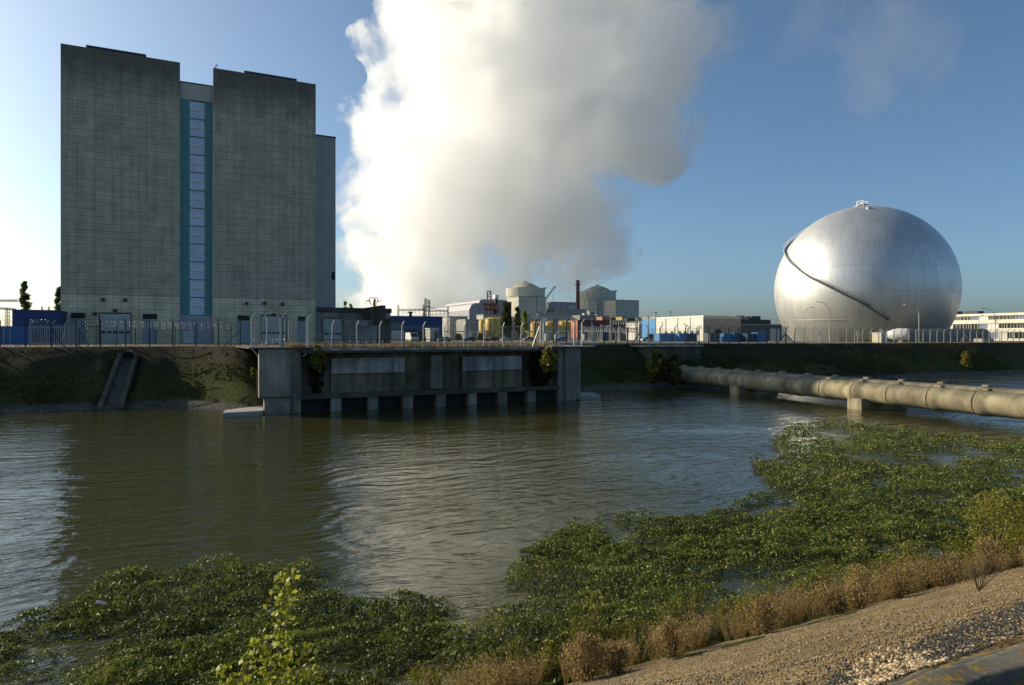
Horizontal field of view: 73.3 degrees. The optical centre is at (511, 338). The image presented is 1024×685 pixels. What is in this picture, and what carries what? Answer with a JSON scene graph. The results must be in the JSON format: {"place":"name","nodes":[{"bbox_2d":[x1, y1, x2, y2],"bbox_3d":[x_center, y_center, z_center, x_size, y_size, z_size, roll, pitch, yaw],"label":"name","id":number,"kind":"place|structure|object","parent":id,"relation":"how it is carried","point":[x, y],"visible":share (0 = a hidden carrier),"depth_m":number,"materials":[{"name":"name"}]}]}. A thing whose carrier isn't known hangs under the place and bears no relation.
{"place":"outdoors","nodes":[
{"label":"outdoors","id":0,"kind":"place"},
{"bbox_2d":[61,43,335,343],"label":"reactor building","id":1,"kind":"structure","parent":0,"point":[198,202],"depth_m":121.44,"materials":[{"name":"concrete"}]},
{"bbox_2d":[71,319,84,343],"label":"door","id":2,"kind":"structure","parent":1,"relation":"in","point":[72,323],"depth_m":113.12,"materials":[{"name":"metal"}]},
{"bbox_2d":[143,320,156,343],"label":"door","id":3,"kind":"structure","parent":1,"relation":"in","point":[145,321],"depth_m":117.72,"materials":[{"name":"metal"}]},
{"bbox_2d":[190,100,204,315],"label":"strip window","id":4,"kind":"structure","parent":1,"relation":"in","point":[197,108],"depth_m":122.11,"materials":[{"name":"glass"}]},
{"bbox_2d":[238,321,249,342],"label":"door","id":5,"kind":"structure","parent":1,"relation":"in","point":[245,325],"depth_m":124.48,"materials":[{"name":"metal"}]},
{"bbox_2d":[298,322,306,342],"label":"door","id":6,"kind":"structure","parent":1,"relation":"in","point":[303,327],"depth_m":128.94,"materials":[{"name":"metal"}]},
{"bbox_2d":[442,316,467,338],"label":"pump house","id":7,"kind":"structure","parent":0,"point":[451,320],"depth_m":401.64,"materials":[{"name":"concrete"}]},
{"bbox_2d":[0,373,1023,684],"bbox_3d":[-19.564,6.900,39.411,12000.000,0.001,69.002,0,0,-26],"label":"water","id":8,"kind":"structure","parent":0,"point":[458,505],"depth_m":31.02,"materials":[{"name":"brown liquid"}]},
{"bbox_2d":[238,654,248,683],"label":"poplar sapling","id":9,"kind":"object","parent":8,"relation":"in","point":[244,670],"visible":0.52,"depth_m":12.14,"materials":[{"name":"green plant"}]},
{"bbox_2d":[256,346,580,414],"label":"intake structure","id":10,"kind":"object","parent":8,"relation":"in","point":[365,379],"visible":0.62,"depth_m":68.81,"materials":[{"name":"concrete"}]},
{"bbox_2d":[235,312,312,356],"bbox_3d":[-24.214,-0.363,68.967,5.841,4.076,14.318,0,0,-26],"label":"cage fence","id":11,"kind":"object","parent":10,"relation":"on","point":[251,347],"visible":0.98,"depth_m":63.12,"materials":[{"name":"metal"}]},
{"bbox_2d":[307,356,326,399],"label":"ivy","id":12,"kind":"object","parent":10,"relation":"attached to","point":[317,382],"visible":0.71,"depth_m":65.01,"materials":[{"name":"green plant"}]},
{"bbox_2d":[309,343,325,372],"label":"bush","id":13,"kind":"object","parent":10,"relation":"on","point":[317,360],"visible":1,"depth_m":63.97,"materials":[{"name":"green plant"}]},
{"bbox_2d":[317,320,528,347],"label":"deck fence","id":14,"kind":"object","parent":10,"relation":"on","point":[423,334],"visible":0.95,"depth_m":69.21,"materials":[{"name":"metal"}]},
{"bbox_2d":[313,339,538,350],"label":"deck railing","id":15,"kind":"object","parent":10,"relation":"on","point":[374,348],"visible":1,"depth_m":68.12,"materials":[{"name":"metal"}]},
{"bbox_2d":[525,351,554,391],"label":"ivy","id":16,"kind":"object","parent":10,"relation":"attached to","point":[539,376],"visible":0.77,"depth_m":74.96,"materials":[{"name":"green plant"}]},
{"bbox_2d":[539,346,559,372],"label":"bush","id":17,"kind":"object","parent":10,"relation":"attached to","point":[548,360],"visible":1,"depth_m":71.19,"materials":[{"name":"green plant"}]},
{"bbox_2d":[524,317,595,346],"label":"cage fence","id":18,"kind":"object","parent":10,"relation":"on","point":[566,340],"visible":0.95,"depth_m":76.49,"materials":[{"name":"metal"}]},
{"bbox_2d":[0,417,1023,684],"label":"primrose mat","id":19,"kind":"object","parent":8,"relation":"on","point":[836,531],"visible":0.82,"depth_m":19.05,"materials":[{"name":"green plant"}]},
{"bbox_2d":[586,591,600,637],"bbox_3d":[1.917,6.420,15.896,0.363,1.162,0.338,0,0,-26],"label":"poplar sapling","id":20,"kind":"object","parent":8,"relation":"in","point":[592,619],"visible":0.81,"depth_m":15.88,"materials":[{"name":"green plant"}]},
{"bbox_2d":[730,385,777,394],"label":"pipe support","id":21,"kind":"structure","parent":8,"relation":"in","point":[737,390],"depth_m":84.27,"materials":[{"name":"concrete"}]},
{"bbox_2d":[847,397,906,409],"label":"pipe support","id":22,"kind":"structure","parent":8,"relation":"in","point":[858,403],"depth_m":66.68,"materials":[{"name":"concrete"}]},
{"bbox_2d":[679,368,1023,419],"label":"water pipe","id":23,"kind":"object","parent":22,"relation":"on","point":[988,402],"visible":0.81,"depth_m":64.96,"materials":[{"name":"concrete"}]},
{"bbox_2d":[680,365,1023,392],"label":"water pipe","id":24,"kind":"object","parent":22,"relation":"on","point":[836,377],"visible":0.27,"depth_m":69.39,"materials":[{"name":"concrete"}]},
{"bbox_2d":[0,342,1023,413],"bbox_3d":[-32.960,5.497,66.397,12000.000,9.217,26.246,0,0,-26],"label":"embankment","id":25,"kind":"structure","parent":0,"point":[64,361],"depth_m":74.06,"materials":[{"name":"green plant"}]},
{"bbox_2d":[96,350,137,410],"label":"drain chute","id":26,"kind":"object","parent":25,"relation":"attached to","point":[114,395],"visible":0.94,"depth_m":69.80,"materials":[{"name":"concrete"}]},
{"bbox_2d":[223,406,262,417],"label":"concrete slab","id":27,"kind":"structure","parent":25,"relation":"on","point":[249,411],"depth_m":61.25,"materials":[{"name":"concrete"}]},
{"bbox_2d":[0,343,1011,404],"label":"bank grass","id":28,"kind":"structure","parent":25,"relation":"on","point":[979,363],"depth_m":110.20,"materials":[{"name":"green plant"}]},
{"bbox_2d":[580,393,600,400],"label":"concrete slab","id":29,"kind":"structure","parent":25,"relation":"on","point":[585,396],"depth_m":79.06,"materials":[{"name":"concrete"}]},
{"bbox_2d":[645,349,664,383],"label":"bank bush","id":30,"kind":"object","parent":25,"relation":"on","point":[655,363],"visible":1,"depth_m":95.46,"materials":[{"name":"green plant"}]},
{"bbox_2d":[630,345,702,359],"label":"pipe abutment","id":31,"kind":"object","parent":25,"relation":"on","point":[688,352],"visible":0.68,"depth_m":105.41,"materials":[{"name":"concrete"}]},
{"bbox_2d":[646,325,699,344],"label":"bank fence","id":32,"kind":"object","parent":31,"relation":"on","point":[674,339],"visible":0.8,"depth_m":106.88,"materials":[{"name":"metal"}]},
{"bbox_2d":[661,352,682,386],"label":"bank bush","id":33,"kind":"object","parent":25,"relation":"on","point":[671,372],"visible":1,"depth_m":94.65,"materials":[{"name":"green plant"}]},
{"bbox_2d":[959,350,973,367],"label":"bank bush","id":34,"kind":"object","parent":25,"relation":"on","point":[965,360],"visible":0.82,"depth_m":131.56,"materials":[{"name":"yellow plant"}]},
{"bbox_2d":[0,0,1023,338],"label":"sky","id":35,"kind":"structure","parent":0,"point":[665,155],"materials":[{"name":"blue"}]},
{"bbox_2d":[1,339,1023,346],"bbox_3d":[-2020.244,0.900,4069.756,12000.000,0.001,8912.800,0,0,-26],"label":"ground","id":36,"kind":"structure","parent":0,"point":[568,342],"depth_m":156.02,"materials":[{"name":"concrete"}]},
{"bbox_2d":[0,299,17,325],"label":"switchyard gantry","id":37,"kind":"object","parent":36,"relation":"on","point":[6,300],"visible":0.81,"depth_m":229.92,"materials":[{"name":"metal"}]},
{"bbox_2d":[1,326,32,344],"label":"shipping container","id":38,"kind":"object","parent":36,"relation":"on","point":[11,341],"visible":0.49,"depth_m":100.41,"materials":[{"name":"metal"}]},
{"bbox_2d":[18,281,31,309],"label":"poplar tree","id":39,"kind":"object","parent":36,"relation":"on","point":[24,299],"visible":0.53,"depth_m":234.47,"materials":[{"name":"green plant"}]},
{"bbox_2d":[11,309,67,344],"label":"blue shed","id":40,"kind":"structure","parent":36,"relation":"on","point":[58,316],"depth_m":104.17,"materials":[{"name":"metal"}]},
{"bbox_2d":[29,319,80,346],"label":"palisade fence","id":41,"kind":"object","parent":36,"relation":"on","point":[54,327],"visible":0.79,"depth_m":77.95,"materials":[{"name":"metal"}]},
{"bbox_2d":[53,286,60,309],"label":"poplar tree","id":42,"kind":"object","parent":36,"relation":"on","point":[57,300],"visible":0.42,"depth_m":199.53,"materials":[{"name":"green plant"}]},
{"bbox_2d":[0,316,241,346],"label":"bank fence","id":43,"kind":"object","parent":36,"relation":"on","point":[99,321],"visible":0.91,"depth_m":76.09,"materials":[{"name":"grey metal"}]},
{"bbox_2d":[79,322,231,345],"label":"razor fence","id":44,"kind":"object","parent":36,"relation":"on","point":[96,326],"visible":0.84,"depth_m":91.32,"materials":[{"name":"metal"}]},
{"bbox_2d":[316,305,391,342],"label":"annex building","id":45,"kind":"structure","parent":36,"relation":"on","point":[346,318],"depth_m":131.65,"materials":[{"name":"concrete"}]},
{"bbox_2d":[390,312,442,340],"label":"blue hall","id":46,"kind":"structure","parent":36,"relation":"on","point":[410,320],"depth_m":213.82,"materials":[{"name":"metal"}]},
{"bbox_2d":[425,328,437,341],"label":"plant kiosk","id":47,"kind":"object","parent":36,"relation":"on","point":[431,332],"visible":0.74,"depth_m":200.96,"materials":[{"name":"metal"}]},
{"bbox_2d":[412,303,484,318],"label":"turbine hall","id":48,"kind":"structure","parent":36,"relation":"on","point":[471,310],"depth_m":581.00,"materials":[{"name":"metal"}]},
{"bbox_2d":[456,319,478,337],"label":"service shed","id":49,"kind":"structure","parent":36,"relation":"on","point":[470,324],"depth_m":382.42,"materials":[{"name":"metal"}]},
{"bbox_2d":[445,299,507,336],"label":"turbine hall","id":50,"kind":"structure","parent":36,"relation":"on","point":[500,305],"depth_m":650.00,"materials":[{"name":"metal"}]},
{"bbox_2d":[476,314,503,337],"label":"long shed","id":51,"kind":"structure","parent":36,"relation":"on","point":[481,316],"depth_m":483.62,"materials":[{"name":"white metal"}]},
{"bbox_2d":[482,291,498,313],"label":"steel gantry","id":52,"kind":"object","parent":36,"relation":"on","point":[490,306],"visible":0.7,"depth_m":605.26,"materials":[{"name":"metal"}]},
{"bbox_2d":[485,317,499,338],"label":"yellow tank","id":53,"kind":"object","parent":36,"relation":"on","point":[493,322],"visible":0.91,"depth_m":411.14,"materials":[{"name":"metal"}]},
{"bbox_2d":[499,301,512,336],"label":"poplar tree","id":54,"kind":"object","parent":36,"relation":"on","point":[506,317],"visible":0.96,"depth_m":328.59,"materials":[{"name":"green plant"}]},
{"bbox_2d":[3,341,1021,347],"bbox_3d":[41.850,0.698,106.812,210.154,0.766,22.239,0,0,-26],"label":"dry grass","id":55,"kind":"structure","parent":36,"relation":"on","point":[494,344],"depth_m":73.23,"materials":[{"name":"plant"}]},
{"bbox_2d":[513,306,520,338],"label":"poplar tree","id":56,"kind":"object","parent":36,"relation":"on","point":[517,319],"visible":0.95,"depth_m":339.30,"materials":[{"name":"green plant"}]},
{"bbox_2d":[521,309,528,337],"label":"poplar tree","id":57,"kind":"object","parent":36,"relation":"on","point":[524,319],"visible":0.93,"depth_m":349.28,"materials":[{"name":"green plant"}]},
{"bbox_2d":[506,281,545,301],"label":"containment dome","id":58,"kind":"structure","parent":36,"relation":"on","point":[525,288],"depth_m":706.04,"materials":[{"name":"concrete"}]},
{"bbox_2d":[510,296,545,338],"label":"fuel building","id":59,"kind":"structure","parent":36,"relation":"on","point":[532,305],"depth_m":686.92,"materials":[{"name":"concrete"}]},
{"bbox_2d":[531,321,541,339],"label":"yellow tank","id":60,"kind":"object","parent":36,"relation":"on","point":[533,327],"visible":0.71,"depth_m":397.29,"materials":[{"name":"metal"}]},
{"bbox_2d":[545,321,554,339],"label":"yellow tank","id":61,"kind":"object","parent":36,"relation":"on","point":[549,323],"visible":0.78,"depth_m":397.35,"materials":[{"name":"metal"}]},
{"bbox_2d":[545,302,575,311],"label":"turbine hall","id":62,"kind":"structure","parent":36,"relation":"on","point":[550,305],"depth_m":806.45,"materials":[{"name":"metal"}]},
{"bbox_2d":[559,321,570,339],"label":"yellow tank","id":63,"kind":"object","parent":36,"relation":"on","point":[562,323],"visible":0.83,"depth_m":397.09,"materials":[{"name":"metal"}]},
{"bbox_2d":[575,280,580,308],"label":"chimney","id":64,"kind":"object","parent":36,"relation":"on","point":[577,284],"visible":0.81,"depth_m":743.19,"materials":[{"name":"metal"}]},
{"bbox_2d":[559,320,624,339],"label":"red hall","id":65,"kind":"structure","parent":36,"relation":"on","point":[586,323],"depth_m":487.00,"materials":[{"name":"metal"}]},
{"bbox_2d":[580,285,616,315],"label":"containment dome","id":66,"kind":"structure","parent":36,"relation":"on","point":[593,298],"depth_m":752.40,"materials":[{"name":"concrete"}]},
{"bbox_2d":[593,324,641,343],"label":"bank fence","id":67,"kind":"object","parent":36,"relation":"on","point":[615,336],"visible":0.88,"depth_m":105.36,"materials":[{"name":"grey"}]},
{"bbox_2d":[626,321,641,339],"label":"white hall","id":68,"kind":"structure","parent":36,"relation":"on","point":[630,335],"depth_m":425.61,"materials":[{"name":"grey concrete"}]},
{"bbox_2d":[642,317,655,340],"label":"blue annex","id":69,"kind":"object","parent":36,"relation":"on","point":[652,323],"visible":0.61,"depth_m":295.57,"materials":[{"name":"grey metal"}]},
{"bbox_2d":[655,333,673,340],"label":"shipping container","id":70,"kind":"object","parent":36,"relation":"on","point":[663,335],"visible":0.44,"depth_m":205.04,"materials":[{"name":"metal"}]},
{"bbox_2d":[703,333,719,341],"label":"shipping container","id":71,"kind":"object","parent":36,"relation":"on","point":[710,336],"visible":0.84,"depth_m":178.05,"materials":[{"name":"metal"}]},
{"bbox_2d":[687,326,793,343],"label":"bank fence","id":72,"kind":"object","parent":36,"relation":"on","point":[767,334],"visible":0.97,"depth_m":116.55,"materials":[{"name":"grey"}]},
{"bbox_2d":[740,324,781,340],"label":"workshop","id":73,"kind":"structure","parent":36,"relation":"on","point":[772,328],"depth_m":280.73,"materials":[{"name":"white paint"}]},
{"bbox_2d":[774,200,961,341],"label":"containment sphere","id":74,"kind":"object","parent":36,"relation":"on","point":[860,267],"visible":0.74,"depth_m":207.00,"materials":[{"name":"metal"}]},
{"bbox_2d":[872,332,887,342],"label":"guard booth","id":75,"kind":"object","parent":36,"relation":"on","point":[880,338],"visible":0.69,"depth_m":150.17,"materials":[{"name":"beige paint"}]},
{"bbox_2d":[887,328,910,341],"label":"storage tank","id":76,"kind":"object","parent":36,"relation":"on","point":[890,334],"visible":0.62,"depth_m":157.35,"materials":[{"name":"metal"}]},
{"bbox_2d":[794,327,1022,343],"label":"bank fence","id":77,"kind":"object","parent":36,"relation":"on","point":[970,341],"visible":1,"depth_m":136.07,"materials":[{"name":"metal"}]},
{"bbox_2d":[529,312,568,338],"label":"auxiliary building","id":78,"kind":"structure","parent":0,"point":[549,316],"depth_m":648.13,"materials":[{"name":"concrete"}]},
{"bbox_2d":[546,306,585,319],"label":"auxiliary building","id":79,"kind":"structure","parent":0,"point":[571,311],"depth_m":698.55,"materials":[{"name":"grey concrete"}]},
{"bbox_2d":[571,311,609,319],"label":"auxiliary building","id":80,"kind":"structure","parent":0,"point":[586,316],"depth_m":661.51,"materials":[{"name":"grey concrete"}]},
{"bbox_2d":[603,299,638,317],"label":"fuel building","id":81,"kind":"structure","parent":0,"point":[621,308],"depth_m":735.36,"materials":[{"name":"concrete"}]},
{"bbox_2d":[656,315,740,340],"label":"warehouse","id":82,"kind":"structure","parent":0,"point":[715,323],"depth_m":253.27,"materials":[{"name":"white paint"}]},
{"bbox_2d":[734,315,770,323],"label":"control building","id":83,"kind":"structure","parent":0,"point":[750,320],"depth_m":408.15,"materials":[{"name":"metal"}]},
{"bbox_2d":[564,566,1023,684],"bbox_3d":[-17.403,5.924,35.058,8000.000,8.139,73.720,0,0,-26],"label":"bank","id":84,"kind":"structure","parent":0,"point":[1017,640],"depth_m":8.70,"materials":[{"name":"beige gravel"}]},
{"bbox_2d":[216,568,322,684],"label":"poplar sapling","id":85,"kind":"object","parent":84,"relation":"on","point":[310,674],"visible":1,"depth_m":11.52,"materials":[{"name":"green plant"}]},
{"bbox_2d":[472,658,521,684],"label":"dry shrub","id":86,"kind":"object","parent":84,"relation":"on","point":[501,677],"visible":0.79,"depth_m":12.80,"materials":[{"name":"brown plant"}]},
{"bbox_2d":[527,638,565,684],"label":"poplar sapling","id":87,"kind":"object","parent":84,"relation":"on","point":[549,650],"visible":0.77,"depth_m":13.61,"materials":[{"name":"green plant"}]},
{"bbox_2d":[561,627,615,684],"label":"dry shrub","id":88,"kind":"object","parent":84,"relation":"on","point":[583,647],"visible":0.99,"depth_m":12.48,"materials":[{"name":"brown plant"}]},
{"bbox_2d":[603,639,633,675],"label":"dry shrub","id":89,"kind":"object","parent":84,"relation":"on","point":[619,660],"visible":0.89,"depth_m":12.63,"materials":[{"name":"brown plant"}]},
{"bbox_2d":[650,616,681,657],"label":"dry shrub","id":90,"kind":"object","parent":84,"relation":"on","point":[666,629],"visible":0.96,"depth_m":13.53,"materials":[{"name":"brown plant"}]},
{"bbox_2d":[347,533,1023,684],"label":"dry weeds","id":91,"kind":"object","parent":84,"relation":"on","point":[701,627],"visible":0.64,"depth_m":15.25,"materials":[{"name":"brown plant"}]},
{"bbox_2d":[400,522,1023,684],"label":"green weeds","id":92,"kind":"object","parent":84,"relation":"on","point":[575,625],"visible":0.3,"depth_m":16.36,"materials":[{"name":"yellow plant"}]},
{"bbox_2d":[729,586,772,627],"bbox_3d":[5.696,6.447,16.272,1.105,1.165,0.974,0,0,-26],"label":"bush","id":93,"kind":"object","parent":84,"relation":"on","point":[749,599],"visible":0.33,"depth_m":16.27,"materials":[{"name":"green plant"}]},
{"bbox_2d":[746,595,785,636],"bbox_3d":[5.414,5.980,14.692,0.779,0.959,0.740,0,0,32],"label":"dry shrub","id":94,"kind":"object","parent":84,"relation":"on","point":[763,622],"visible":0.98,"depth_m":14.64,"materials":[{"name":"brown plant"}]},
{"bbox_2d":[673,593,925,659],"bbox_3d":[6.476,5.918,14.399,7.566,0.340,0.593,0,0,-26],"label":"moss","id":95,"kind":"object","parent":84,"relation":"on","point":[699,652],"visible":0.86,"depth_m":13.28,"materials":[{"name":"green plant"}]},
{"bbox_2d":[818,588,846,616],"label":"dry shrub","id":96,"kind":"object","parent":84,"relation":"on","point":[836,599],"visible":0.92,"depth_m":15.61,"materials":[{"name":"brown plant"}]},
{"bbox_2d":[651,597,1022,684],"bbox_3d":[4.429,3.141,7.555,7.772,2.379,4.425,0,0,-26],"label":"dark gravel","id":97,"kind":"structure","parent":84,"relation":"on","point":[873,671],"depth_m":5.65,"materials":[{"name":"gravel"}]},
{"bbox_2d":[837,563,879,610],"bbox_3d":[8.107,5.868,16.063,0.897,1.208,0.959,0,0,32],"label":"dry shrub","id":98,"kind":"object","parent":84,"relation":"on","point":[862,600],"visible":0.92,"depth_m":16.00,"materials":[{"name":"brown plant"}]},
{"bbox_2d":[843,643,949,684],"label":"pale pebbles","id":99,"kind":"object","parent":84,"relation":"on","point":[918,664],"visible":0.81,"depth_m":4.65,"materials":[{"name":"beige gravel"}]},
{"bbox_2d":[880,559,918,599],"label":"dry shrub","id":100,"kind":"object","parent":84,"relation":"on","point":[897,592],"visible":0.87,"depth_m":16.83,"materials":[{"name":"brown plant"}]},
{"bbox_2d":[878,534,942,586],"bbox_3d":[11.073,6.335,19.081,1.480,1.658,1.319,0,0,3],"label":"bush","id":101,"kind":"object","parent":84,"relation":"on","point":[907,549],"visible":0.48,"depth_m":19.12,"materials":[{"name":"plant"}]},
{"bbox_2d":[921,549,966,587],"bbox_3d":[11.127,5.963,17.617,0.988,1.020,0.950,0,0,-26],"label":"dry shrub","id":102,"kind":"object","parent":84,"relation":"on","point":[948,580],"visible":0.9,"depth_m":17.54,"materials":[{"name":"brown plant"}]},
{"bbox_2d":[887,644,1023,684],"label":"stone kerb","id":103,"kind":"structure","parent":84,"relation":"on","point":[999,666],"depth_m":3.73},
{"bbox_2d":[953,545,1012,590],"bbox_3d":[8.259,4.105,12.107,0.758,0.710,0.868,0,0,-10],"label":"bare weed","id":104,"kind":"object","parent":84,"relation":"on","point":[979,587],"visible":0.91,"depth_m":12.07,"materials":[{"name":"brown plant"}]},
{"bbox_2d":[946,489,1023,567],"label":"shrub","id":105,"kind":"object","parent":84,"relation":"on","point":[1004,509],"visible":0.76,"depth_m":21.00,"materials":[{"name":"green plant"}]},
{"bbox_2d":[963,536,1010,573],"bbox_3d":[12.889,5.950,18.611,0.764,1.288,1.120,0,0,-26],"label":"dry shrub","id":106,"kind":"object","parent":84,"relation":"on","point":[989,548],"visible":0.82,"depth_m":18.52,"materials":[{"name":"brown plant"}]},
{"bbox_2d":[826,598,1023,684],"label":"black gravel","id":107,"kind":"structure","parent":0,"point":[963,640],"depth_m":5.05,"materials":[{"name":"black gravel"}]},
{"bbox_2d":[879,328,990,341],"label":"access tunnel","id":108,"kind":"structure","parent":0,"point":[946,335],"depth_m":171.24,"materials":[{"name":"metal"}]},
{"bbox_2d":[950,311,1023,340],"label":"office building","id":109,"kind":"structure","parent":0,"point":[1004,321],"depth_m":261.23,"materials":[{"name":"white"}]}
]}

